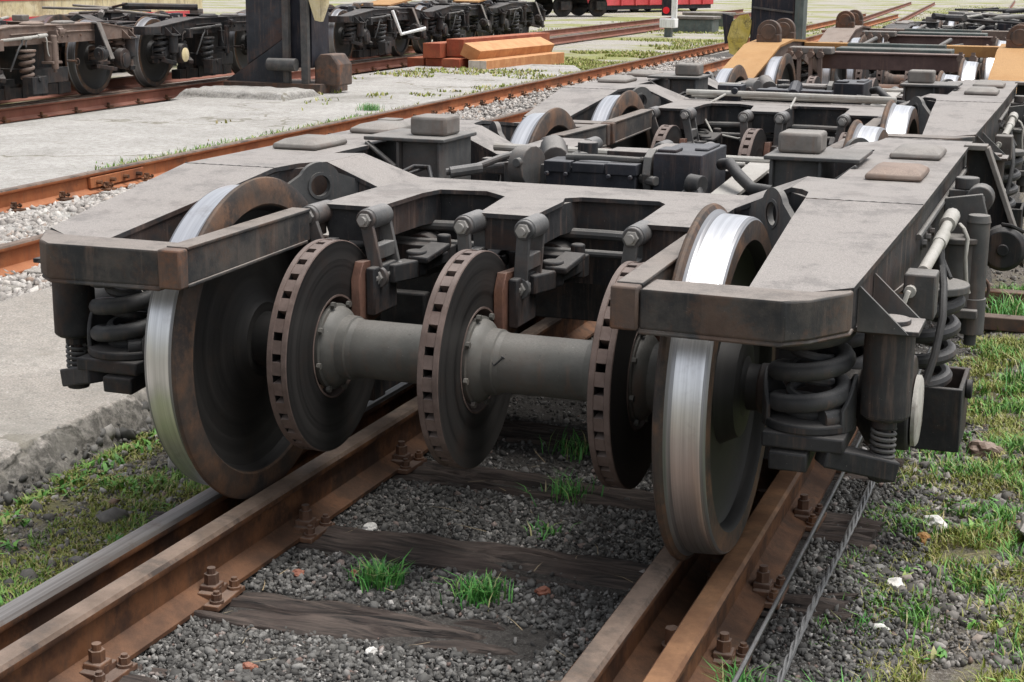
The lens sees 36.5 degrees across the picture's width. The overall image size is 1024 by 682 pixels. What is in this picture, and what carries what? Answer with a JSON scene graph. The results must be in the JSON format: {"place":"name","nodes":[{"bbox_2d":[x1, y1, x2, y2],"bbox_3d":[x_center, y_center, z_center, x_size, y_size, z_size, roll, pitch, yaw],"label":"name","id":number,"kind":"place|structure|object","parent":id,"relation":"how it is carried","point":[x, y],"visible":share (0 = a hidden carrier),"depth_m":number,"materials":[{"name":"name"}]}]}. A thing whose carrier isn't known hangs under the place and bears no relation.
{"place":"outdoors","nodes":[
{"label":"outdoors","id":0,"kind":"place"},
{"bbox_2d":[85,112,377,170],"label":"edge grass","id":1,"kind":"structure","parent":0,"point":[121,160],"depth_m":15.26,"materials":[{"name":"green plant"}]},
{"bbox_2d":[0,0,1023,681],"bbox_3d":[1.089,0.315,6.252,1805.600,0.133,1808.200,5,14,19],"label":"ground","id":2,"kind":"structure","parent":0,"point":[822,10],"depth_m":39.25,"materials":[{"name":"soil"}]},
{"bbox_2d":[1,284,22,292],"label":"concrete sleeper","id":3,"kind":"object","parent":2,"relation":"on","point":[12,286],"visible":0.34,"depth_m":8.74,"materials":[{"name":"grey concrete"}]},
{"bbox_2d":[0,224,45,234],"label":"concrete sleeper","id":4,"kind":"object","parent":2,"relation":"on","point":[29,227],"visible":0.05,"depth_m":10.70,"materials":[{"name":"grey concrete"}]},
{"bbox_2d":[20,267,42,273],"bbox_3d":[-3.620,-0.468,9.560,2.150,0.080,0.240,5,14,17],"label":"concrete sleeper","id":5,"kind":"object","parent":2,"relation":"on","point":[35,270],"depth_m":9.21,"materials":[{"name":"grey concrete"}]},
{"bbox_2d":[0,14,899,276],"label":"rail","id":6,"kind":"object","parent":5,"relation":"on","point":[16,256],"visible":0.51,"depth_m":9.36,"materials":[{"name":"brown metal"}]},
{"bbox_2d":[14,209,75,217],"bbox_3d":[-3.045,-0.869,11.285,2.150,0.080,0.240,5,14,17],"label":"concrete sleeper","id":7,"kind":"object","parent":2,"relation":"on","point":[30,211],"depth_m":11.37,"materials":[{"name":"grey concrete"}]},
{"bbox_2d":[56,199,102,204],"bbox_3d":[-2.853,-1.002,11.859,2.150,0.080,0.240,5,14,17],"label":"concrete sleeper","id":8,"kind":"object","parent":2,"relation":"on","point":[65,202],"depth_m":11.97,"materials":[{"name":"grey concrete"}]},
{"bbox_2d":[0,0,202,20],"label":"striped carriage","id":9,"kind":"object","parent":2,"relation":"on","point":[30,8],"visible":0.02,"depth_m":25.33,"materials":[{"name":"red paint"}]},
{"bbox_2d":[0,432,209,605],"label":"verge moss","id":10,"kind":"object","parent":2,"relation":"on","point":[79,544],"visible":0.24,"depth_m":5.16,"materials":[{"name":"green plant"}]},
{"bbox_2d":[0,427,209,603],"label":"verge grass","id":11,"kind":"structure","parent":2,"relation":"on","point":[22,586],"depth_m":5.18,"materials":[{"name":"green plant"}]},
{"bbox_2d":[100,189,128,193],"bbox_3d":[-2.661,-1.136,12.434,2.150,0.080,0.240,5,14,17],"label":"concrete sleeper","id":12,"kind":"object","parent":2,"relation":"on","point":[107,192],"depth_m":12.53,"materials":[{"name":"grey concrete"}]},
{"bbox_2d":[0,229,328,498],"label":"concrete platform","id":13,"kind":"structure","parent":2,"relation":"on","point":[39,402],"depth_m":6.01,"materials":[{"name":"grey concrete"}]},
{"bbox_2d":[0,401,153,508],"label":"rubble","id":14,"kind":"object","parent":13,"relation":"on","point":[126,435],"visible":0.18,"depth_m":5.74,"materials":[{"name":"grey stone"}]},
{"bbox_2d":[0,64,580,188],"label":"concrete yard","id":15,"kind":"structure","parent":2,"relation":"on","point":[33,151],"depth_m":17.68,"materials":[{"name":"grey concrete"}]},
{"bbox_2d":[174,85,320,100],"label":"concrete kerb","id":16,"kind":"structure","parent":15,"relation":"on","point":[258,93],"depth_m":21.23,"materials":[{"name":"grey concrete"}]},
{"bbox_2d":[223,0,351,93],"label":"lifting jack","id":17,"kind":"object","parent":15,"relation":"on","point":[285,38],"visible":1,"depth_m":22.11,"materials":[{"name":"paint"}]},
{"bbox_2d":[355,102,384,111],"bbox_3d":[-1.804,-2.942,19.441,0.434,0.128,0.464,1,13,2],"label":"grass tuft","id":18,"kind":"object","parent":15,"relation":"on","point":[371,107],"visible":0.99,"depth_m":19.45,"materials":[{"name":"green plant"}]},
{"bbox_2d":[124,60,631,163],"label":"trackside grass","id":19,"kind":"structure","parent":15,"relation":"on","point":[395,108],"depth_m":20.03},
{"bbox_2d":[215,66,571,123],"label":"yard weeds","id":20,"kind":"object","parent":15,"relation":"on","point":[465,69],"visible":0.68,"depth_m":26.44,"materials":[{"name":"green plant"}]},
{"bbox_2d":[0,56,726,300],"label":"ballast","id":21,"kind":"structure","parent":2,"relation":"on","point":[18,220],"depth_m":11.56,"materials":[{"name":"gravel"}]},
{"bbox_2d":[0,9,743,103],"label":"rail","id":22,"kind":"object","parent":2,"relation":"on","point":[117,83],"visible":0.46,"depth_m":26.95,"materials":[{"name":"brown metal"}]},
{"bbox_2d":[29,8,247,86],"bbox_3d":[-5.318,-4.419,23.160,2.944,1.072,4.014,5,14,17],"label":"bogie","id":23,"kind":"object","parent":22,"relation":"on","point":[196,43],"visible":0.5,"depth_m":22.12,"materials":[{"name":"paint"}]},
{"bbox_2d":[42,2,197,17],"bbox_3d":[-5.578,-4.721,22.116,1.574,0.213,1.605,9,16,32],"label":"rod pile","id":24,"kind":"object","parent":23,"relation":"on","point":[134,8],"visible":1,"depth_m":22.02,"materials":[{"name":"paint"}]},
{"bbox_2d":[236,2,429,58],"bbox_3d":[-3.354,-5.837,29.254,2.944,1.072,4.014,5,14,17],"label":"bogie","id":25,"kind":"object","parent":22,"relation":"on","point":[368,29],"visible":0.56,"depth_m":28.38,"materials":[{"name":"paint"}]},
{"bbox_2d":[361,0,411,5],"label":"orange plate","id":26,"kind":"object","parent":25,"relation":"on","point":[385,2],"visible":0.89,"depth_m":29.80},
{"bbox_2d":[391,10,425,34],"bbox_3d":[-1.795,-5.524,26.972,0.636,0.437,0.064,-5,14,-21],"label":"white rod","id":27,"kind":"object","parent":25,"relation":"on","point":[399,28],"visible":1,"depth_m":26.95,"materials":[{"name":"paint"}]},
{"bbox_2d":[335,0,493,52],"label":"bogie","id":28,"kind":"object","parent":22,"relation":"on","point":[446,20],"visible":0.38,"depth_m":32.31,"materials":[{"name":"paint"}]},
{"bbox_2d":[453,0,485,2],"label":"orange plate","id":29,"kind":"object","parent":28,"relation":"on","point":[472,1],"visible":1,"depth_m":34.28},
{"bbox_2d":[409,0,546,39],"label":"bogie","id":30,"kind":"object","parent":22,"relation":"on","point":[514,17],"visible":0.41,"depth_m":36.16,"materials":[{"name":"paint"}]},
{"bbox_2d":[0,13,750,123],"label":"rail","id":31,"kind":"object","parent":2,"relation":"on","point":[9,114],"visible":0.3,"depth_m":21.15,"materials":[{"name":"brown metal"}]},
{"bbox_2d":[0,12,750,106],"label":"rail","id":32,"kind":"object","parent":2,"relation":"on","point":[39,101],"visible":0.17,"depth_m":21.99,"materials":[{"name":"metal"}]},
{"bbox_2d":[0,15,138,100],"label":"bogie","id":33,"kind":"object","parent":32,"relation":"on","point":[81,56],"visible":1,"depth_m":18.95,"materials":[{"name":"paint"}]},
{"bbox_2d":[27,51,733,286],"bbox_3d":[1.682,-3.785,23.778,3.100,0.017,42.000,5,14,19],"label":"gravel strip","id":34,"kind":"object","parent":2,"relation":"on","point":[722,54],"visible":0.04,"depth_m":34.32,"materials":[{"name":"gravel"}]},
{"bbox_2d":[407,56,425,66],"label":"timber beam","id":35,"kind":"structure","parent":2,"relation":"on","point":[416,61],"depth_m":29.04,"materials":[{"name":"red wood"}]},
{"bbox_2d":[0,13,866,212],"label":"rail","id":36,"kind":"object","parent":2,"relation":"on","point":[19,198],"visible":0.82,"depth_m":15.34,"materials":[{"name":"brown metal"}]},
{"bbox_2d":[426,57,453,65],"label":"timber beam","id":37,"kind":"structure","parent":2,"relation":"on","point":[433,61],"depth_m":28.90,"materials":[{"name":"red wood"}]},
{"bbox_2d":[423,41,449,57],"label":"timber beam","id":38,"kind":"structure","parent":37,"relation":"on","point":[434,49],"depth_m":28.77,"materials":[{"name":"wood"}]},
{"bbox_2d":[442,57,468,67],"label":"timber beam","id":39,"kind":"structure","parent":2,"relation":"on","point":[458,62],"depth_m":28.50,"materials":[{"name":"red wood"}]},
{"bbox_2d":[446,32,549,56],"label":"timber beam","id":40,"kind":"structure","parent":39,"relation":"on","point":[454,46],"depth_m":29.36,"materials":[{"name":"wood"}]},
{"bbox_2d":[0,266,1023,681],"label":"pebbles","id":41,"kind":"object","parent":2,"relation":"on","point":[942,606],"visible":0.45,"depth_m":4.71,"materials":[{"name":"stone"}]},
{"bbox_2d":[468,52,563,69],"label":"timber beam","id":42,"kind":"structure","parent":2,"relation":"on","point":[549,58],"depth_m":29.40,"materials":[{"name":"wood"}]},
{"bbox_2d":[460,37,554,59],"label":"timber beam","id":43,"kind":"structure","parent":42,"relation":"on","point":[495,49],"depth_m":29.55,"materials":[{"name":"orange wood"}]},
{"bbox_2d":[453,0,606,16],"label":"goods wagon","id":44,"kind":"object","parent":2,"relation":"on","point":[564,8],"visible":0.53,"depth_m":68.39,"materials":[{"name":"paint"}]},
{"bbox_2d":[129,181,1021,681],"bbox_3d":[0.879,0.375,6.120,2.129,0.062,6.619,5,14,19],"label":"gravel","id":45,"kind":"structure","parent":2,"relation":"on","point":[199,637],"depth_m":4.53,"materials":[{"name":"grey gravel"}]},
{"bbox_2d":[79,641,237,681],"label":"sleeper","id":46,"kind":"object","parent":45,"relation":"on","point":[99,666],"visible":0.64,"depth_m":3.93,"materials":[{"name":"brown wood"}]},
{"bbox_2d":[242,662,257,671],"bbox_3d":[-0.680,0.845,4.024,0.047,0.026,0.035,2,13,6],"label":"brick fragment","id":47,"kind":"object","parent":45,"relation":"on","point":[249,665],"visible":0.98,"depth_m":4.01,"materials":[{"name":"brick"}]},
{"bbox_2d":[0,316,543,649],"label":"rail","id":48,"kind":"object","parent":45,"relation":"on","point":[27,612],"depth_m":4.40,"materials":[{"name":"metal"}]},
{"bbox_2d":[0,317,596,681],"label":"rail","id":49,"kind":"object","parent":45,"relation":"on","point":[138,610],"depth_m":4.52,"materials":[{"name":"brown metal"}]},
{"bbox_2d":[722,18,1023,90],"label":"rusty bogie","id":50,"kind":"object","parent":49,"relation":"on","point":[775,51],"visible":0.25,"depth_m":13.39,"materials":[{"name":"metal"}]},
{"bbox_2d":[804,10,1007,84],"bbox_3d":[4.955,-3.187,18.007,2.560,1.232,4.350,5,14,19],"label":"rusty bogie","id":51,"kind":"object","parent":49,"relation":"on","point":[848,27],"visible":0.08,"depth_m":17.63,"materials":[{"name":"metal"}]},
{"bbox_2d":[292,569,304,576],"bbox_3d":[-0.640,0.697,4.649,0.039,0.028,0.037,1,13,2],"label":"brick fragment","id":52,"kind":"object","parent":45,"relation":"on","point":[297,572],"visible":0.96,"depth_m":4.64,"materials":[{"name":"red brick"}]},
{"bbox_2d":[362,522,377,530],"bbox_3d":[-0.463,0.606,5.045,0.058,0.031,0.043,-12,18,-42],"label":"white stone","id":53,"kind":"object","parent":45,"relation":"on","point":[370,526],"visible":0.88,"depth_m":5.04,"materials":[{"name":"white stone"}]},
{"bbox_2d":[364,646,377,655],"bbox_3d":[-0.376,0.824,4.121,0.031,0.024,0.044,6,15,24],"label":"white stone","id":54,"kind":"object","parent":45,"relation":"on","point":[373,650],"visible":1,"depth_m":4.11,"materials":[{"name":"white stone"}]},
{"bbox_2d":[344,549,421,592],"bbox_3d":[-0.387,0.681,4.603,0.242,0.083,0.250,-1,13,-7],"label":"grass tuft","id":55,"kind":"object","parent":45,"relation":"on","point":[382,572],"visible":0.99,"depth_m":4.59,"materials":[{"name":"green plant"}]},
{"bbox_2d":[30,561,751,681],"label":"sleeper","id":56,"kind":"object","parent":45,"relation":"on","point":[336,619],"visible":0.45,"depth_m":4.29,"materials":[{"name":"brown wood"}]},
{"bbox_2d":[433,569,523,611],"bbox_3d":[-0.105,0.713,4.487,0.281,0.079,0.203,-2,13,-9],"label":"grass tuft","id":57,"kind":"object","parent":45,"relation":"on","point":[471,591],"visible":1,"depth_m":4.49,"materials":[{"name":"green plant"}]},
{"bbox_2d":[137,504,858,625],"bbox_3d":[-0.116,0.698,4.807,2.317,0.259,0.272,5,14,19],"label":"sleeper","id":58,"kind":"object","parent":45,"relation":"on","point":[326,534],"visible":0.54,"depth_m":4.77,"materials":[{"name":"brown wood"}]},
{"bbox_2d":[0,421,1017,681],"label":"dry stalks","id":59,"kind":"object","parent":45,"relation":"on","point":[478,529],"visible":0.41,"depth_m":4.67,"materials":[{"name":"plant"}]},
{"bbox_2d":[0,373,1023,681],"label":"leafy weeds","id":60,"kind":"object","parent":45,"relation":"on","point":[940,651],"visible":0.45,"depth_m":5.32,"materials":[{"name":"green plant"}]},
{"bbox_2d":[534,585,550,595],"bbox_3d":[0.090,0.731,4.539,0.054,0.029,0.038,-10,17,-37],"label":"brick fragment","id":61,"kind":"object","parent":45,"relation":"on","point":[542,590],"visible":1,"depth_m":4.53,"materials":[{"name":"red brick"}]},
{"bbox_2d":[522,515,576,541],"bbox_3d":[0.132,0.602,5.019,0.209,0.055,0.153,-1,13,-6],"label":"grass tuft","id":62,"kind":"object","parent":45,"relation":"on","point":[547,527],"visible":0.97,"depth_m":5.01,"materials":[{"name":"green plant"}]},
{"bbox_2d":[514,468,603,507],"bbox_3d":[0.163,0.495,5.376,0.323,0.099,0.297,5,14,19],"label":"grass tuft","id":63,"kind":"object","parent":45,"relation":"on","point":[570,490],"visible":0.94,"depth_m":5.34,"materials":[{"name":"green plant"}]},
{"bbox_2d":[538,428,589,463],"bbox_3d":[0.260,0.369,5.907,0.298,0.103,0.356,5,14,19],"label":"grass tuft","id":64,"kind":"object","parent":45,"relation":"on","point":[580,451],"visible":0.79,"depth_m":5.86,"materials":[{"name":"green plant"}]},
{"bbox_2d":[391,440,884,547],"bbox_3d":[0.130,0.545,5.466,2.302,0.259,0.272,6,14,21],"label":"sleeper","id":65,"kind":"object","parent":45,"relation":"on","point":[418,466],"visible":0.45,"depth_m":5.40,"materials":[{"name":"brown wood"}]},
{"bbox_2d":[560,459,778,681],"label":"rail","id":66,"kind":"object","parent":65,"relation":"on","point":[624,645],"depth_m":4.08,"materials":[{"name":"brown metal"}]},
{"bbox_2d":[33,107,1023,560],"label":"bogie","id":67,"kind":"object","parent":66,"relation":"on","point":[247,323],"visible":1,"depth_m":4.59,"materials":[{"name":"paint"}]},
{"bbox_2d":[522,63,1023,228],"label":"bogie","id":68,"kind":"object","parent":66,"relation":"on","point":[736,110],"visible":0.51,"depth_m":8.74,"materials":[{"name":"paint"}]},
{"bbox_2d":[776,346,931,681],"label":"steel cable","id":69,"kind":"object","parent":65,"relation":"on","point":[855,519],"visible":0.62,"depth_m":4.24,"materials":[{"name":"grey metal"}]},
{"bbox_2d":[465,400,903,484],"bbox_3d":[0.349,0.414,6.030,2.308,0.259,0.277,5,14,19],"label":"sleeper","id":70,"kind":"object","parent":45,"relation":"on","point":[515,431],"visible":0.06,"depth_m":6.07,"materials":[{"name":"brown wood"}]},
{"bbox_2d":[702,657,781,681],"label":"grass tuft","id":71,"kind":"object","parent":45,"relation":"on","point":[743,677],"visible":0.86,"depth_m":3.92,"materials":[{"name":"green plant"}]},
{"bbox_2d":[642,292,902,681],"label":"rail","id":72,"kind":"object","parent":45,"relation":"on","point":[730,601],"depth_m":4.33,"materials":[{"name":"brown metal"}]},
{"bbox_2d":[881,16,1014,62],"bbox_3d":[6.675,-4.069,22.166,2.944,1.072,4.015,5,14,19],"label":"bogie","id":73,"kind":"object","parent":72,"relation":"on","point":[930,22],"visible":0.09,"depth_m":21.93,"materials":[{"name":"paint"}]},
{"bbox_2d":[931,13,1023,24],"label":"rod pile","id":74,"kind":"object","parent":73,"relation":"on","point":[992,19],"visible":0.99,"depth_m":21.82,"materials":[{"name":"grey paint"}]},
{"bbox_2d":[922,11,1023,26],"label":"bogie","id":75,"kind":"object","parent":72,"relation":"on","point":[951,23],"depth_m":25.52,"materials":[{"name":"paint"}]},
{"bbox_2d":[948,7,1023,18],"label":"rod pile","id":76,"kind":"object","parent":75,"relation":"on","point":[997,9],"visible":0.59,"depth_m":25.80,"materials":[{"name":"paint"}]},
{"bbox_2d":[732,434,862,681],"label":"steel cable","id":77,"kind":"object","parent":45,"relation":"on","point":[744,663],"visible":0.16,"depth_m":4.26,"materials":[{"name":"grey metal"}]},
{"bbox_2d":[747,668,871,681],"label":"grass tuft","id":78,"kind":"object","parent":45,"relation":"on","point":[830,681],"visible":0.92,"depth_m":3.88,"materials":[{"name":"green plant"}]},
{"bbox_2d":[837,608,887,634],"bbox_3d":[0.975,0.791,4.344,0.195,0.065,0.185,5,14,19],"label":"grass tuft","id":79,"kind":"object","parent":45,"relation":"on","point":[860,621],"visible":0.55,"depth_m":4.34,"materials":[{"name":"green plant"}]},
{"bbox_2d":[886,577,904,590],"bbox_3d":[1.136,0.728,4.606,0.061,0.048,0.079,4,14,13],"label":"white stone","id":80,"kind":"object","parent":45,"relation":"on","point":[895,583],"visible":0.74,"depth_m":4.59,"materials":[{"name":"white stone"}]},
{"bbox_2d":[922,515,946,531],"bbox_3d":[1.390,0.601,5.112,0.080,0.063,0.091,4,14,15],"label":"white stone","id":81,"kind":"object","parent":45,"relation":"on","point":[935,520],"visible":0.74,"depth_m":5.08,"materials":[{"name":"white stone"}]},
{"bbox_2d":[586,0,712,12],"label":"goods wagon","id":82,"kind":"object","parent":2,"relation":"on","point":[613,6],"visible":0.55,"depth_m":77.73,"materials":[{"name":"red paint"}]},
{"bbox_2d":[659,0,677,36],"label":"dwarf signal","id":83,"kind":"object","parent":2,"relation":"on","point":[669,8],"visible":1,"depth_m":46.31,"materials":[{"name":"white paint"}]},
{"bbox_2d":[673,15,720,32],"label":"relay box","id":84,"kind":"object","parent":2,"relation":"on","point":[693,23],"visible":0.77,"depth_m":50.23,"materials":[{"name":"grey metal"}]},
{"bbox_2d":[682,12,735,26],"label":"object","id":85,"kind":"object","parent":2,"relation":"on","point":[710,14],"visible":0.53,"depth_m":55.52,"materials":[{"name":"grey concrete"}]},
{"bbox_2d":[722,0,807,70],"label":"lifting jack","id":86,"kind":"object","parent":2,"relation":"on","point":[739,30],"visible":0.32,"depth_m":16.99,"materials":[{"name":"yellow paint"}]},
{"bbox_2d":[530,5,1021,69],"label":"grass","id":87,"kind":"structure","parent":2,"relation":"on","point":[580,63],"depth_m":38.83,"materials":[{"name":"green plant"}]},
{"bbox_2d":[821,2,910,32],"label":"rail","id":88,"kind":"object","parent":2,"relation":"on","point":[871,16],"visible":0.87,"depth_m":76.26,"materials":[{"name":"brown metal"}]},
{"bbox_2d":[866,544,876,552],"bbox_3d":[1.137,0.676,4.915,0.068,0.055,0.090,9,16,33],"label":"sandstone","id":89,"kind":"object","parent":2,"relation":"on","point":[872,546],"visible":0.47,"depth_m":4.91,"materials":[{"name":"stone"}]},
{"bbox_2d":[871,623,890,634],"bbox_3d":[1.024,0.801,4.334,0.059,0.034,0.046,2,13,6],"label":"white stone","id":90,"kind":"object","parent":2,"relation":"on","point":[879,625],"visible":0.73,"depth_m":4.32,"materials":[{"name":"white stone"}]},
{"bbox_2d":[888,2,935,24],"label":"rail","id":91,"kind":"object","parent":2,"relation":"on","point":[911,15],"visible":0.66,"depth_m":75.27,"materials":[{"name":"metal"}]},
{"bbox_2d":[809,283,1023,681],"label":"grass","id":92,"kind":"structure","parent":2,"relation":"on","point":[999,421],"depth_m":5.01,"materials":[{"name":"green plant"}]},
{"bbox_2d":[917,532,931,545],"bbox_3d":[1.336,0.639,5.011,0.055,0.041,0.069,-3,14,-17],"label":"brick fragment","id":93,"kind":"object","parent":2,"relation":"on","point":[923,535],"visible":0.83,"depth_m":5.00,"materials":[{"name":"orange brick"}]},
{"bbox_2d":[967,440,1005,457],"bbox_3d":[1.776,0.412,5.817,0.147,0.081,0.108,5,14,19],"label":"sandstone","id":94,"kind":"object","parent":2,"relation":"on","point":[979,448],"visible":0.72,"depth_m":5.79,"materials":[{"name":"beige stone"}]},
{"bbox_2d":[984,313,1023,332],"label":"flat bar","id":95,"kind":"object","parent":2,"relation":"on","point":[1007,323],"depth_m":7.90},
{"bbox_2d":[985,288,1023,315],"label":"grass tuft","id":96,"kind":"object","parent":2,"relation":"on","point":[1003,309],"visible":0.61,"depth_m":8.17,"materials":[{"name":"green plant"}]},
{"bbox_2d":[985,288,1023,304],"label":"flat bar","id":97,"kind":"object","parent":2,"relation":"on","point":[995,292],"depth_m":8.55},
{"bbox_2d":[1003,352,1023,390],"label":"grass tuft","id":98,"kind":"object","parent":2,"relation":"on","point":[1021,365],"visible":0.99,"depth_m":6.83,"materials":[{"name":"green plant"}]},
{"bbox_2d":[1020,514,1023,534],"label":"concrete lump","id":99,"kind":"object","parent":2,"relation":"on","point":[1022,525],"visible":0.95,"depth_m":4.85,"materials":[{"name":"stone"}]}
]}

